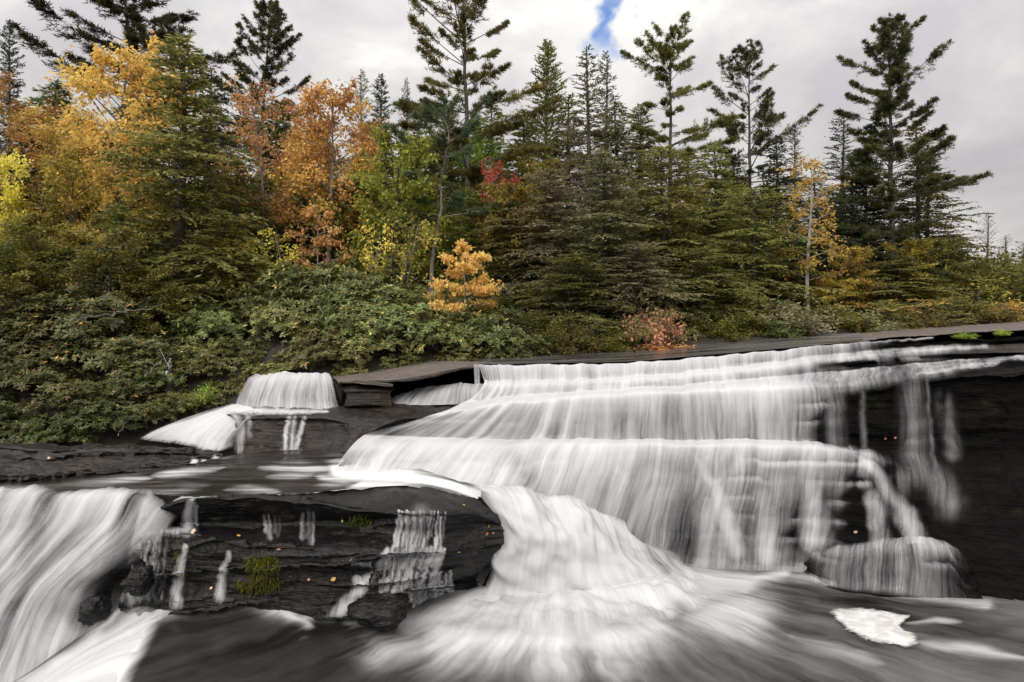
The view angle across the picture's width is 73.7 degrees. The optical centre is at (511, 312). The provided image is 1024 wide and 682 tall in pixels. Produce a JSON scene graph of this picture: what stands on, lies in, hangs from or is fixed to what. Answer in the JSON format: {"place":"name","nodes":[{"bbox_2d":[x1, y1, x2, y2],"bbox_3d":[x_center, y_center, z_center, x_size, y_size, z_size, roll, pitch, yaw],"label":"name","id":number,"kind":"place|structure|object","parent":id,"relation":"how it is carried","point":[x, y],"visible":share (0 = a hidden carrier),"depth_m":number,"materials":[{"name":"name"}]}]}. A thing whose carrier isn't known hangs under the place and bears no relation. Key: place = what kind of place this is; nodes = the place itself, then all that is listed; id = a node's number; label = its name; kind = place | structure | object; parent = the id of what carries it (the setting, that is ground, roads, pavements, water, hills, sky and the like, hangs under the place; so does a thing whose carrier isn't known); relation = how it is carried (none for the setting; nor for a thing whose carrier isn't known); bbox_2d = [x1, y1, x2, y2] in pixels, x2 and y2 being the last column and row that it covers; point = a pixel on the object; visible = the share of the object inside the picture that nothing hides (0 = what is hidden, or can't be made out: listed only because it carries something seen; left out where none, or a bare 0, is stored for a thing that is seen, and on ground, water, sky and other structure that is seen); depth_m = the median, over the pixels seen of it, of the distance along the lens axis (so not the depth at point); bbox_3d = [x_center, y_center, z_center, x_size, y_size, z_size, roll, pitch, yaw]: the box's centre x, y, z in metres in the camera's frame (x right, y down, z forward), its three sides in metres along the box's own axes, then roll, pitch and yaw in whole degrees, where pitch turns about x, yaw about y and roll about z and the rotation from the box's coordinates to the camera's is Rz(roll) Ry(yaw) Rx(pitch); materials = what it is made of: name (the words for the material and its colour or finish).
{"place":"outdoors","nodes":[
{"label":"outdoors","id":0,"kind":"place"},
{"bbox_2d":[0,485,163,681],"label":"waterfall","id":1,"kind":"structure","parent":0,"point":[89,516],"depth_m":9.29,"materials":[{"name":"liquid"}]},
{"bbox_2d":[106,262,201,337],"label":"maple tree","id":2,"kind":"object","parent":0,"point":[153,329],"visible":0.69,"depth_m":15.31,"materials":[{"name":"green plant"}]},
{"bbox_2d":[0,449,483,498],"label":"stream water","id":3,"kind":"structure","parent":0,"point":[288,471],"depth_m":10.45,"materials":[{"name":"liquid"}]},
{"bbox_2d":[0,442,222,481],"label":"rock ledge","id":4,"kind":"object","parent":3,"relation":"on","point":[23,462],"visible":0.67,"depth_m":11.28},
{"bbox_2d":[216,403,456,454],"bbox_3d":[-3.503,2.194,12.045,4.804,0.972,2.046,0,0,6],"label":"rock shelf","id":5,"kind":"object","parent":3,"relation":"on","point":[339,429],"visible":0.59,"depth_m":12.31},
{"bbox_2d":[0,258,1023,504],"bbox_3d":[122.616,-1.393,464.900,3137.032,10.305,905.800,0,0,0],"label":"ground","id":6,"kind":"structure","parent":0,"point":[140,434],"depth_m":14.52,"materials":[{"name":"plant"}]},
{"bbox_2d":[0,19,26,153],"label":"spruce tree","id":7,"kind":"object","parent":6,"relation":"on","point":[18,84],"visible":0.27,"depth_m":29.92,"materials":[{"name":"green plant"}]},
{"bbox_2d":[0,148,35,294],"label":"maple tree","id":8,"kind":"object","parent":6,"relation":"on","point":[11,197],"visible":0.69,"depth_m":16.39,"materials":[{"name":"yellow plant"}]},
{"bbox_2d":[0,68,77,292],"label":"birch tree","id":9,"kind":"object","parent":6,"relation":"on","point":[22,134],"visible":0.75,"depth_m":19.65,"materials":[{"name":"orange plant"}]},
{"bbox_2d":[0,212,79,313],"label":"maple tree","id":10,"kind":"object","parent":6,"relation":"on","point":[19,225],"visible":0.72,"depth_m":15.49,"materials":[{"name":"green plant"}]},
{"bbox_2d":[0,259,86,336],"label":"maple tree","id":11,"kind":"object","parent":6,"relation":"on","point":[23,290],"visible":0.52,"depth_m":14.93,"materials":[{"name":"green plant"}]},
{"bbox_2d":[0,342,101,395],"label":"rhododendron bush","id":12,"kind":"object","parent":6,"relation":"on","point":[22,377],"visible":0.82,"depth_m":13.46,"materials":[{"name":"green plant"}]},
{"bbox_2d":[12,409,100,444],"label":"rhododendron bush","id":13,"kind":"object","parent":6,"relation":"on","point":[48,434],"visible":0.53,"depth_m":12.87,"materials":[{"name":"green plant"}]},
{"bbox_2d":[0,313,122,366],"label":"rhododendron bush","id":14,"kind":"object","parent":6,"relation":"on","point":[26,346],"visible":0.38,"depth_m":13.95,"materials":[{"name":"green plant"}]},
{"bbox_2d":[10,144,118,295],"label":"maple tree","id":15,"kind":"object","parent":6,"relation":"on","point":[87,203],"visible":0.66,"depth_m":16.68,"materials":[{"name":"yellow plant"}]},
{"bbox_2d":[0,99,135,276],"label":"birch tree","id":16,"kind":"object","parent":6,"relation":"on","point":[38,121],"visible":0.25,"depth_m":21.89,"materials":[{"name":"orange plant"}]},
{"bbox_2d":[20,366,135,412],"bbox_3d":[-8.757,1.608,13.993,2.244,1.088,2.194,0,0,-22],"label":"rhododendron bush","id":17,"kind":"object","parent":6,"relation":"on","point":[57,395],"visible":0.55,"depth_m":13.33,"materials":[{"name":"green plant"}]},
{"bbox_2d":[0,79,167,269],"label":"hemlock tree","id":18,"kind":"object","parent":6,"relation":"on","point":[57,88],"visible":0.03,"depth_m":24.58,"materials":[{"name":"green plant"}]},
{"bbox_2d":[2,276,174,344],"bbox_3d":[-9.369,0.046,15.146,3.070,1.713,3.139,0,0,20],"label":"rhododendron bush","id":19,"kind":"object","parent":6,"relation":"on","point":[92,305],"visible":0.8,"depth_m":14.43,"materials":[{"name":"green plant"}]},
{"bbox_2d":[41,391,152,438],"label":"rhododendron bush","id":20,"kind":"object","parent":6,"relation":"on","point":[81,418],"visible":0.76,"depth_m":12.96,"materials":[{"name":"green plant"}]},
{"bbox_2d":[28,321,174,373],"bbox_3d":[-8.681,0.766,14.530,2.406,1.193,2.461,0,0,10],"label":"rhododendron bush","id":21,"kind":"object","parent":6,"relation":"on","point":[88,352],"visible":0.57,"depth_m":13.93,"materials":[{"name":"green plant"}]},
{"bbox_2d":[1,203,201,329],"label":"hemlock tree","id":22,"kind":"object","parent":6,"relation":"on","point":[122,208],"visible":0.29,"depth_m":16.13,"materials":[{"name":"green plant"}]},
{"bbox_2d":[49,220,155,335],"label":"maple tree","id":23,"kind":"object","parent":6,"relation":"on","point":[124,234],"visible":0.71,"depth_m":15.22,"materials":[{"name":"green plant"}]},
{"bbox_2d":[40,30,203,292],"bbox_3d":[-11.207,-4.354,19.722,4.438,7.850,4.562,0,0,-17],"label":"birch tree","id":24,"kind":"object","parent":6,"relation":"on","point":[136,68],"visible":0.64,"depth_m":19.60,"materials":[{"name":"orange plant"}]},
{"bbox_2d":[5,0,259,218],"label":"pine tree","id":25,"kind":"object","parent":6,"relation":"on","point":[135,17],"visible":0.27,"depth_m":25.90,"materials":[{"name":"green plant"}]},
{"bbox_2d":[94,357,174,401],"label":"rhododendron bush","id":26,"kind":"object","parent":6,"relation":"on","point":[117,380],"visible":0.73,"depth_m":13.51,"materials":[{"name":"green plant"}]},
{"bbox_2d":[89,330,210,378],"bbox_3d":[-7.613,0.956,14.600,2.536,1.168,2.136,0,0,-41],"label":"rhododendron bush","id":27,"kind":"object","parent":6,"relation":"on","point":[160,345],"visible":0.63,"depth_m":13.90,"materials":[{"name":"green plant"}]},
{"bbox_2d":[19,33,298,317],"bbox_3d":[-8.527,-3.487,17.535,6.769,7.619,5.746,0,0,33],"label":"hemlock tree","id":28,"kind":"object","parent":6,"relation":"on","point":[182,156],"visible":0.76,"depth_m":17.45,"materials":[{"name":"green plant"}]},
{"bbox_2d":[135,430,241,456],"bbox_3d":[-5.683,2.220,12.907,2.910,0.786,0.873,0,0,19],"label":"cascade rock","id":29,"kind":"object","parent":6,"relation":"on","point":[227,450],"visible":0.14,"depth_m":12.74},
{"bbox_2d":[145,404,268,450],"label":"waterfall","id":30,"kind":"structure","parent":29,"relation":"on","point":[213,430],"depth_m":12.78,"materials":[{"name":"liquid"}]},
{"bbox_2d":[164,297,251,343],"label":"rhododendron bush","id":31,"kind":"object","parent":6,"relation":"on","point":[204,325],"visible":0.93,"depth_m":15.18,"materials":[{"name":"green plant"}]},
{"bbox_2d":[144,208,282,322],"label":"hemlock tree","id":32,"kind":"object","parent":6,"relation":"on","point":[205,288],"visible":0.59,"depth_m":16.73,"materials":[{"name":"green plant"}]},
{"bbox_2d":[157,68,276,285],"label":"hemlock tree","id":33,"kind":"object","parent":6,"relation":"on","point":[215,96],"visible":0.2,"depth_m":21.88,"materials":[{"name":"green plant"}]},
{"bbox_2d":[185,158,296,297],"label":"hemlock tree","id":34,"kind":"object","parent":6,"relation":"on","point":[237,192],"visible":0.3,"depth_m":19.44,"materials":[{"name":"green plant"}]},
{"bbox_2d":[205,333,276,371],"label":"rhododendron bush","id":35,"kind":"object","parent":6,"relation":"on","point":[239,357],"visible":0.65,"depth_m":14.54,"materials":[{"name":"green plant"}]},
{"bbox_2d":[197,0,312,231],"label":"pine tree","id":36,"kind":"object","parent":6,"relation":"on","point":[276,20],"visible":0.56,"depth_m":26.64,"materials":[{"name":"green plant"}]},
{"bbox_2d":[210,72,309,284],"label":"maple tree","id":37,"kind":"object","parent":6,"relation":"on","point":[262,170],"visible":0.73,"depth_m":20.75,"materials":[{"name":"orange plant"}]},
{"bbox_2d":[219,99,336,266],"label":"tree","id":38,"kind":"object","parent":6,"relation":"on","point":[285,126],"visible":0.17,"depth_m":25.59,"materials":[{"name":"green plant"}]},
{"bbox_2d":[224,369,340,406],"bbox_3d":[-4.731,1.529,13.439,3.147,0.813,0.741,0,0,18],"label":"rock ledge","id":39,"kind":"object","parent":6,"relation":"on","point":[333,394],"visible":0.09,"depth_m":13.16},
{"bbox_2d":[237,371,332,408],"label":"waterfall","id":40,"kind":"structure","parent":39,"relation":"on","point":[279,383],"depth_m":13.08,"materials":[{"name":"liquid"}]},
{"bbox_2d":[246,295,320,341],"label":"rhododendron bush","id":41,"kind":"object","parent":6,"relation":"on","point":[260,322],"visible":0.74,"depth_m":15.12,"materials":[{"name":"green plant"}]},
{"bbox_2d":[248,253,354,327],"bbox_3d":[-5.177,-0.428,16.617,3.116,1.986,3.384,0,0,17],"label":"rhododendron bush","id":42,"kind":"object","parent":6,"relation":"on","point":[299,299],"visible":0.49,"depth_m":15.96,"materials":[{"name":"green plant"}]},
{"bbox_2d":[260,115,344,242],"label":"maple tree","id":43,"kind":"object","parent":6,"relation":"on","point":[305,156],"visible":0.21,"depth_m":22.07,"materials":[{"name":"orange plant"}]},
{"bbox_2d":[284,200,363,271],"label":"dogwood tree","id":44,"kind":"object","parent":6,"relation":"on","point":[307,215],"visible":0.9,"depth_m":18.59,"materials":[{"name":"orange plant"}]},
{"bbox_2d":[260,76,389,283],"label":"maple tree","id":45,"kind":"object","parent":6,"relation":"on","point":[329,125],"visible":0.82,"depth_m":20.45,"materials":[{"name":"orange plant"}]},
{"bbox_2d":[281,323,372,368],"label":"rhododendron bush","id":46,"kind":"object","parent":6,"relation":"on","point":[328,352],"visible":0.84,"depth_m":14.35,"materials":[{"name":"green plant"}]},
{"bbox_2d":[302,276,391,335],"bbox_3d":[-3.668,-0.011,16.023,2.114,1.685,2.511,0,0,17],"label":"rhododendron bush","id":47,"kind":"object","parent":6,"relation":"on","point":[328,315],"visible":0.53,"depth_m":15.35,"materials":[{"name":"green plant"}]},
{"bbox_2d":[275,246,424,323],"bbox_3d":[-3.845,-0.552,17.073,3.483,2.314,3.562,0,0,17],"label":"rhododendron bush","id":48,"kind":"object","parent":6,"relation":"on","point":[358,278],"visible":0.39,"depth_m":16.34,"materials":[{"name":"green plant"}]},
{"bbox_2d":[323,309,423,358],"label":"rhododendron bush","id":49,"kind":"object","parent":6,"relation":"on","point":[371,348],"visible":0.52,"depth_m":14.55,"materials":[{"name":"green plant"}]},
{"bbox_2d":[332,290,460,348],"bbox_3d":[-2.450,0.196,15.388,2.920,1.428,2.856,0,0,32],"label":"rhododendron bush","id":50,"kind":"object","parent":6,"relation":"on","point":[391,314],"visible":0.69,"depth_m":14.56,"materials":[{"name":"green plant"}]},
{"bbox_2d":[335,125,471,283],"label":"maple tree","id":51,"kind":"object","parent":6,"relation":"on","point":[405,160],"visible":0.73,"depth_m":18.53,"materials":[{"name":"green plant"}]},
{"bbox_2d":[360,212,448,300],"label":"birch sapling","id":52,"kind":"object","parent":6,"relation":"on","point":[403,256],"visible":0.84,"depth_m":16.75,"materials":[{"name":"yellow plant"}]},
{"bbox_2d":[406,306,473,353],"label":"rhododendron bush","id":53,"kind":"object","parent":6,"relation":"on","point":[442,338],"visible":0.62,"depth_m":14.66,"materials":[{"name":"green plant"}]},
{"bbox_2d":[381,85,517,292],"bbox_3d":[-1.947,-3.095,18.541,3.402,6.398,3.213,0,0,29],"label":"pine tree","id":54,"kind":"object","parent":6,"relation":"on","point":[455,203],"visible":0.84,"depth_m":18.68,"materials":[{"name":"green plant"}]},
{"bbox_2d":[411,237,505,328],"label":"dogwood tree","id":55,"kind":"object","parent":6,"relation":"on","point":[473,266],"visible":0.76,"depth_m":15.43,"materials":[{"name":"orange plant"}]},
{"bbox_2d":[420,187,520,309],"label":"hemlock tree","id":56,"kind":"object","parent":6,"relation":"on","point":[469,239],"visible":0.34,"depth_m":19.33,"materials":[{"name":"green plant"}]},
{"bbox_2d":[443,113,512,246],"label":"maple tree","id":57,"kind":"object","parent":6,"relation":"on","point":[478,145],"visible":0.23,"depth_m":23.78,"materials":[{"name":"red plant"}]},
{"bbox_2d":[392,0,565,279],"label":"pine tree","id":58,"kind":"object","parent":6,"relation":"on","point":[495,129],"visible":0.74,"depth_m":21.65,"materials":[{"name":"green plant"}]},
{"bbox_2d":[435,300,535,348],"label":"rhododendron bush","id":59,"kind":"object","parent":6,"relation":"on","point":[493,332],"visible":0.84,"depth_m":14.78,"materials":[{"name":"green plant"}]},
{"bbox_2d":[451,200,549,315],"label":"hemlock tree","id":60,"kind":"object","parent":6,"relation":"on","point":[506,249],"visible":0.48,"depth_m":18.66,"materials":[{"name":"green plant"}]},
{"bbox_2d":[463,178,545,298],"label":"maple tree","id":61,"kind":"object","parent":6,"relation":"on","point":[518,198],"visible":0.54,"depth_m":18.85,"materials":[{"name":"green plant"}]},
{"bbox_2d":[0,145,1023,308],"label":"forest","id":62,"kind":"object","parent":6,"relation":"on","point":[1006,280],"visible":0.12,"depth_m":20.78,"materials":[{"name":"plant"}]},
{"bbox_2d":[507,38,586,230],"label":"fir tree","id":63,"kind":"object","parent":6,"relation":"on","point":[552,87],"visible":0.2,"depth_m":26.71,"materials":[{"name":"green plant"}]},
{"bbox_2d":[459,167,642,321],"bbox_3d":[0.857,-1.622,18.457,5.607,4.686,4.243,0,0,-19],"label":"hemlock tree","id":64,"kind":"object","parent":6,"relation":"on","point":[546,251],"visible":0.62,"depth_m":18.25,"materials":[{"name":"green plant"}]},
{"bbox_2d":[479,252,645,348],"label":"hemlock tree","id":65,"kind":"object","parent":6,"relation":"on","point":[569,285],"visible":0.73,"depth_m":16.30,"materials":[{"name":"green plant"}]},
{"bbox_2d":[533,92,608,281],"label":"hemlock tree","id":66,"kind":"object","parent":6,"relation":"on","point":[560,152],"visible":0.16,"depth_m":23.85,"materials":[{"name":"green plant"}]},
{"bbox_2d":[542,44,641,292],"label":"hemlock tree","id":67,"kind":"object","parent":6,"relation":"on","point":[589,122],"visible":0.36,"depth_m":20.91,"materials":[{"name":"green plant"}]},
{"bbox_2d":[495,148,696,321],"bbox_3d":[2.386,-1.945,17.587,4.424,4.663,5.212,0,0,-40],"label":"hemlock tree","id":68,"kind":"object","parent":6,"relation":"on","point":[603,225],"visible":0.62,"depth_m":17.48,"materials":[{"name":"green plant"}]},
{"bbox_2d":[543,101,672,295],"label":"hemlock tree","id":69,"kind":"object","parent":6,"relation":"on","point":[625,158],"visible":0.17,"depth_m":22.79,"materials":[{"name":"green plant"}]},
{"bbox_2d":[552,241,718,337],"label":"hemlock tree","id":70,"kind":"object","parent":6,"relation":"on","point":[639,266],"visible":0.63,"depth_m":16.49,"materials":[{"name":"green plant"}]},
{"bbox_2d":[620,294,696,346],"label":"blueberry bush","id":71,"kind":"object","parent":6,"relation":"on","point":[653,328],"visible":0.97,"depth_m":15.31,"materials":[{"name":"red plant"}]},
{"bbox_2d":[583,11,740,282],"bbox_3d":[5.193,-5.201,23.421,5.286,9.501,4.450,0,0,21],"label":"pine tree","id":72,"kind":"object","parent":6,"relation":"on","point":[666,50],"visible":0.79,"depth_m":22.78,"materials":[{"name":"green plant"}]},
{"bbox_2d":[574,144,770,325],"bbox_3d":[4.261,-1.948,18.732,5.057,5.457,6.683,0,0,11],"label":"hemlock tree","id":73,"kind":"object","parent":6,"relation":"on","point":[662,204],"visible":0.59,"depth_m":18.59,"materials":[{"name":"green plant"}]},
{"bbox_2d":[338,330,1023,600],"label":"rock bed","id":74,"kind":"object","parent":6,"relation":"on","point":[948,461],"visible":0.45,"depth_m":11.48,"materials":[{"name":"stone"}]},
{"bbox_2d":[332,360,491,383],"bbox_3d":[-2.077,1.183,13.801,3.892,0.400,2.401,0,0,0],"label":"rock slab","id":75,"kind":"object","parent":74,"relation":"on","point":[416,372],"visible":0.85,"depth_m":13.22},
{"bbox_2d":[342,368,483,406],"bbox_3d":[-2.006,1.521,13.562,3.085,0.803,1.467,0,0,0],"label":"rock hollow","id":76,"kind":"object","parent":74,"relation":"on","point":[463,376],"visible":0.34,"depth_m":13.97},
{"bbox_2d":[394,382,482,404],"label":"waterfall","id":77,"kind":"structure","parent":74,"relation":"on","point":[439,395],"depth_m":12.95,"materials":[{"name":"liquid"}]},
{"bbox_2d":[333,337,1023,570],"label":"waterfall","id":78,"kind":"structure","parent":74,"relation":"on","point":[483,443],"depth_m":11.58,"materials":[{"name":"liquid"}]},
{"bbox_2d":[834,321,1023,343],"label":"rock slab","id":79,"kind":"object","parent":74,"relation":"on","point":[1004,326],"visible":0.73,"depth_m":15.29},
{"bbox_2d":[640,247,783,335],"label":"hemlock tree","id":80,"kind":"object","parent":6,"relation":"on","point":[702,315],"visible":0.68,"depth_m":16.94,"materials":[{"name":"green plant"}]},
{"bbox_2d":[657,142,782,306],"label":"hemlock tree","id":81,"kind":"object","parent":6,"relation":"on","point":[716,186],"visible":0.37,"depth_m":19.98,"materials":[{"name":"green plant"}]},
{"bbox_2d":[669,185,857,331],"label":"hemlock tree","id":82,"kind":"object","parent":6,"relation":"on","point":[753,225],"visible":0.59,"depth_m":18.25,"materials":[{"name":"green plant"}]},
{"bbox_2d":[706,38,823,239],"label":"pine tree","id":83,"kind":"object","parent":6,"relation":"on","point":[750,56],"visible":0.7,"depth_m":22.70,"materials":[{"name":"green plant"}]},
{"bbox_2d":[734,135,839,304],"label":"hemlock tree","id":84,"kind":"object","parent":6,"relation":"on","point":[776,164],"visible":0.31,"depth_m":21.34,"materials":[{"name":"green plant"}]},
{"bbox_2d":[756,294,851,336],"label":"bush","id":85,"kind":"object","parent":6,"relation":"on","point":[812,322],"visible":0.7,"depth_m":16.30,"materials":[{"name":"green plant"}]},
{"bbox_2d":[761,154,855,314],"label":"birch tree","id":86,"kind":"object","parent":6,"relation":"on","point":[807,262],"visible":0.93,"depth_m":18.15,"materials":[{"name":"yellow plant"}]},
{"bbox_2d":[768,197,899,314],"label":"hemlock tree","id":87,"kind":"object","parent":6,"relation":"on","point":[846,218],"visible":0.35,"depth_m":20.13,"materials":[{"name":"green plant"}]},
{"bbox_2d":[822,243,885,311],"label":"maple tree","id":88,"kind":"object","parent":6,"relation":"on","point":[855,270],"visible":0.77,"depth_m":18.68,"materials":[{"name":"green plant"}]},
{"bbox_2d":[794,167,951,311],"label":"hemlock tree","id":89,"kind":"object","parent":6,"relation":"on","point":[878,214],"visible":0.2,"depth_m":21.66,"materials":[{"name":"green plant"}]},
{"bbox_2d":[802,12,992,306],"bbox_3d":[11.316,-4.489,20.496,5.252,8.859,4.163,0,0,38],"label":"pine tree","id":90,"kind":"object","parent":6,"relation":"on","point":[887,103],"visible":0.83,"depth_m":19.94,"materials":[{"name":"green plant"}]},
{"bbox_2d":[848,260,976,316],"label":"hemlock tree","id":91,"kind":"object","parent":6,"relation":"on","point":[897,292],"visible":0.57,"depth_m":19.19,"materials":[{"name":"green plant"}]},
{"bbox_2d":[878,236,950,304],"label":"maple tree","id":92,"kind":"object","parent":6,"relation":"on","point":[912,244],"visible":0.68,"depth_m":19.58,"materials":[{"name":"green plant"}]},
{"bbox_2d":[860,120,978,301],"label":"hemlock tree","id":93,"kind":"object","parent":6,"relation":"on","point":[918,202],"visible":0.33,"depth_m":22.25,"materials":[{"name":"green plant"}]},
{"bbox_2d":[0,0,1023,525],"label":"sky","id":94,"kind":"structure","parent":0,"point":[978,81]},
{"bbox_2d":[54,556,1023,681],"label":"pool water","id":95,"kind":"structure","parent":0,"point":[755,623],"depth_m":8.60,"materials":[{"name":"liquid"}]},
{"bbox_2d":[16,615,156,681],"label":"rapid","id":96,"kind":"structure","parent":95,"relation":"on","point":[105,654],"depth_m":8.78,"materials":[{"name":"liquid"}]},
{"bbox_2d":[118,486,504,619],"bbox_3d":[-2.751,3.389,9.502,5.341,1.676,1.420,0,0,-7],"label":"rock outcrop","id":97,"kind":"object","parent":95,"relation":"in","point":[316,540],"visible":0.91,"depth_m":9.35,"materials":[{"name":"stone"}]},
{"bbox_2d":[347,591,409,629],"bbox_3d":[-1.747,3.891,8.934,0.757,0.410,0.759,0,0,0],"label":"boulder","id":98,"kind":"object","parent":97,"relation":"on","point":[386,611],"visible":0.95,"depth_m":8.71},
{"bbox_2d":[453,485,705,627],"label":"waterfall","id":99,"kind":"structure","parent":95,"relation":"on","point":[556,557],"depth_m":10.00,"materials":[{"name":"liquid"}]},
{"bbox_2d":[832,608,916,646],"bbox_3d":[4.790,4.156,9.088,1.098,0.030,1.238,0,0,23],"label":"foam raft","id":100,"kind":"object","parent":95,"relation":"on","point":[877,626],"visible":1,"depth_m":9.06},
{"bbox_2d":[796,543,982,598],"bbox_3d":[5.620,4.182,10.407,2.829,1.313,0.892,0,0,32],"label":"rock step","id":101,"kind":"object","parent":95,"relation":"in","point":[899,570],"visible":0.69,"depth_m":10.23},
{"bbox_2d":[479,332,910,363],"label":"river water","id":102,"kind":"structure","parent":0,"point":[720,348],"depth_m":14.16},
{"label":"riverbed","id":103,"kind":"structure","parent":0,"visible":0},
{"bbox_2d":[0,499,178,681],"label":"rock wall","id":104,"kind":"structure","parent":103,"relation":"on","point":[114,557],"depth_m":9.43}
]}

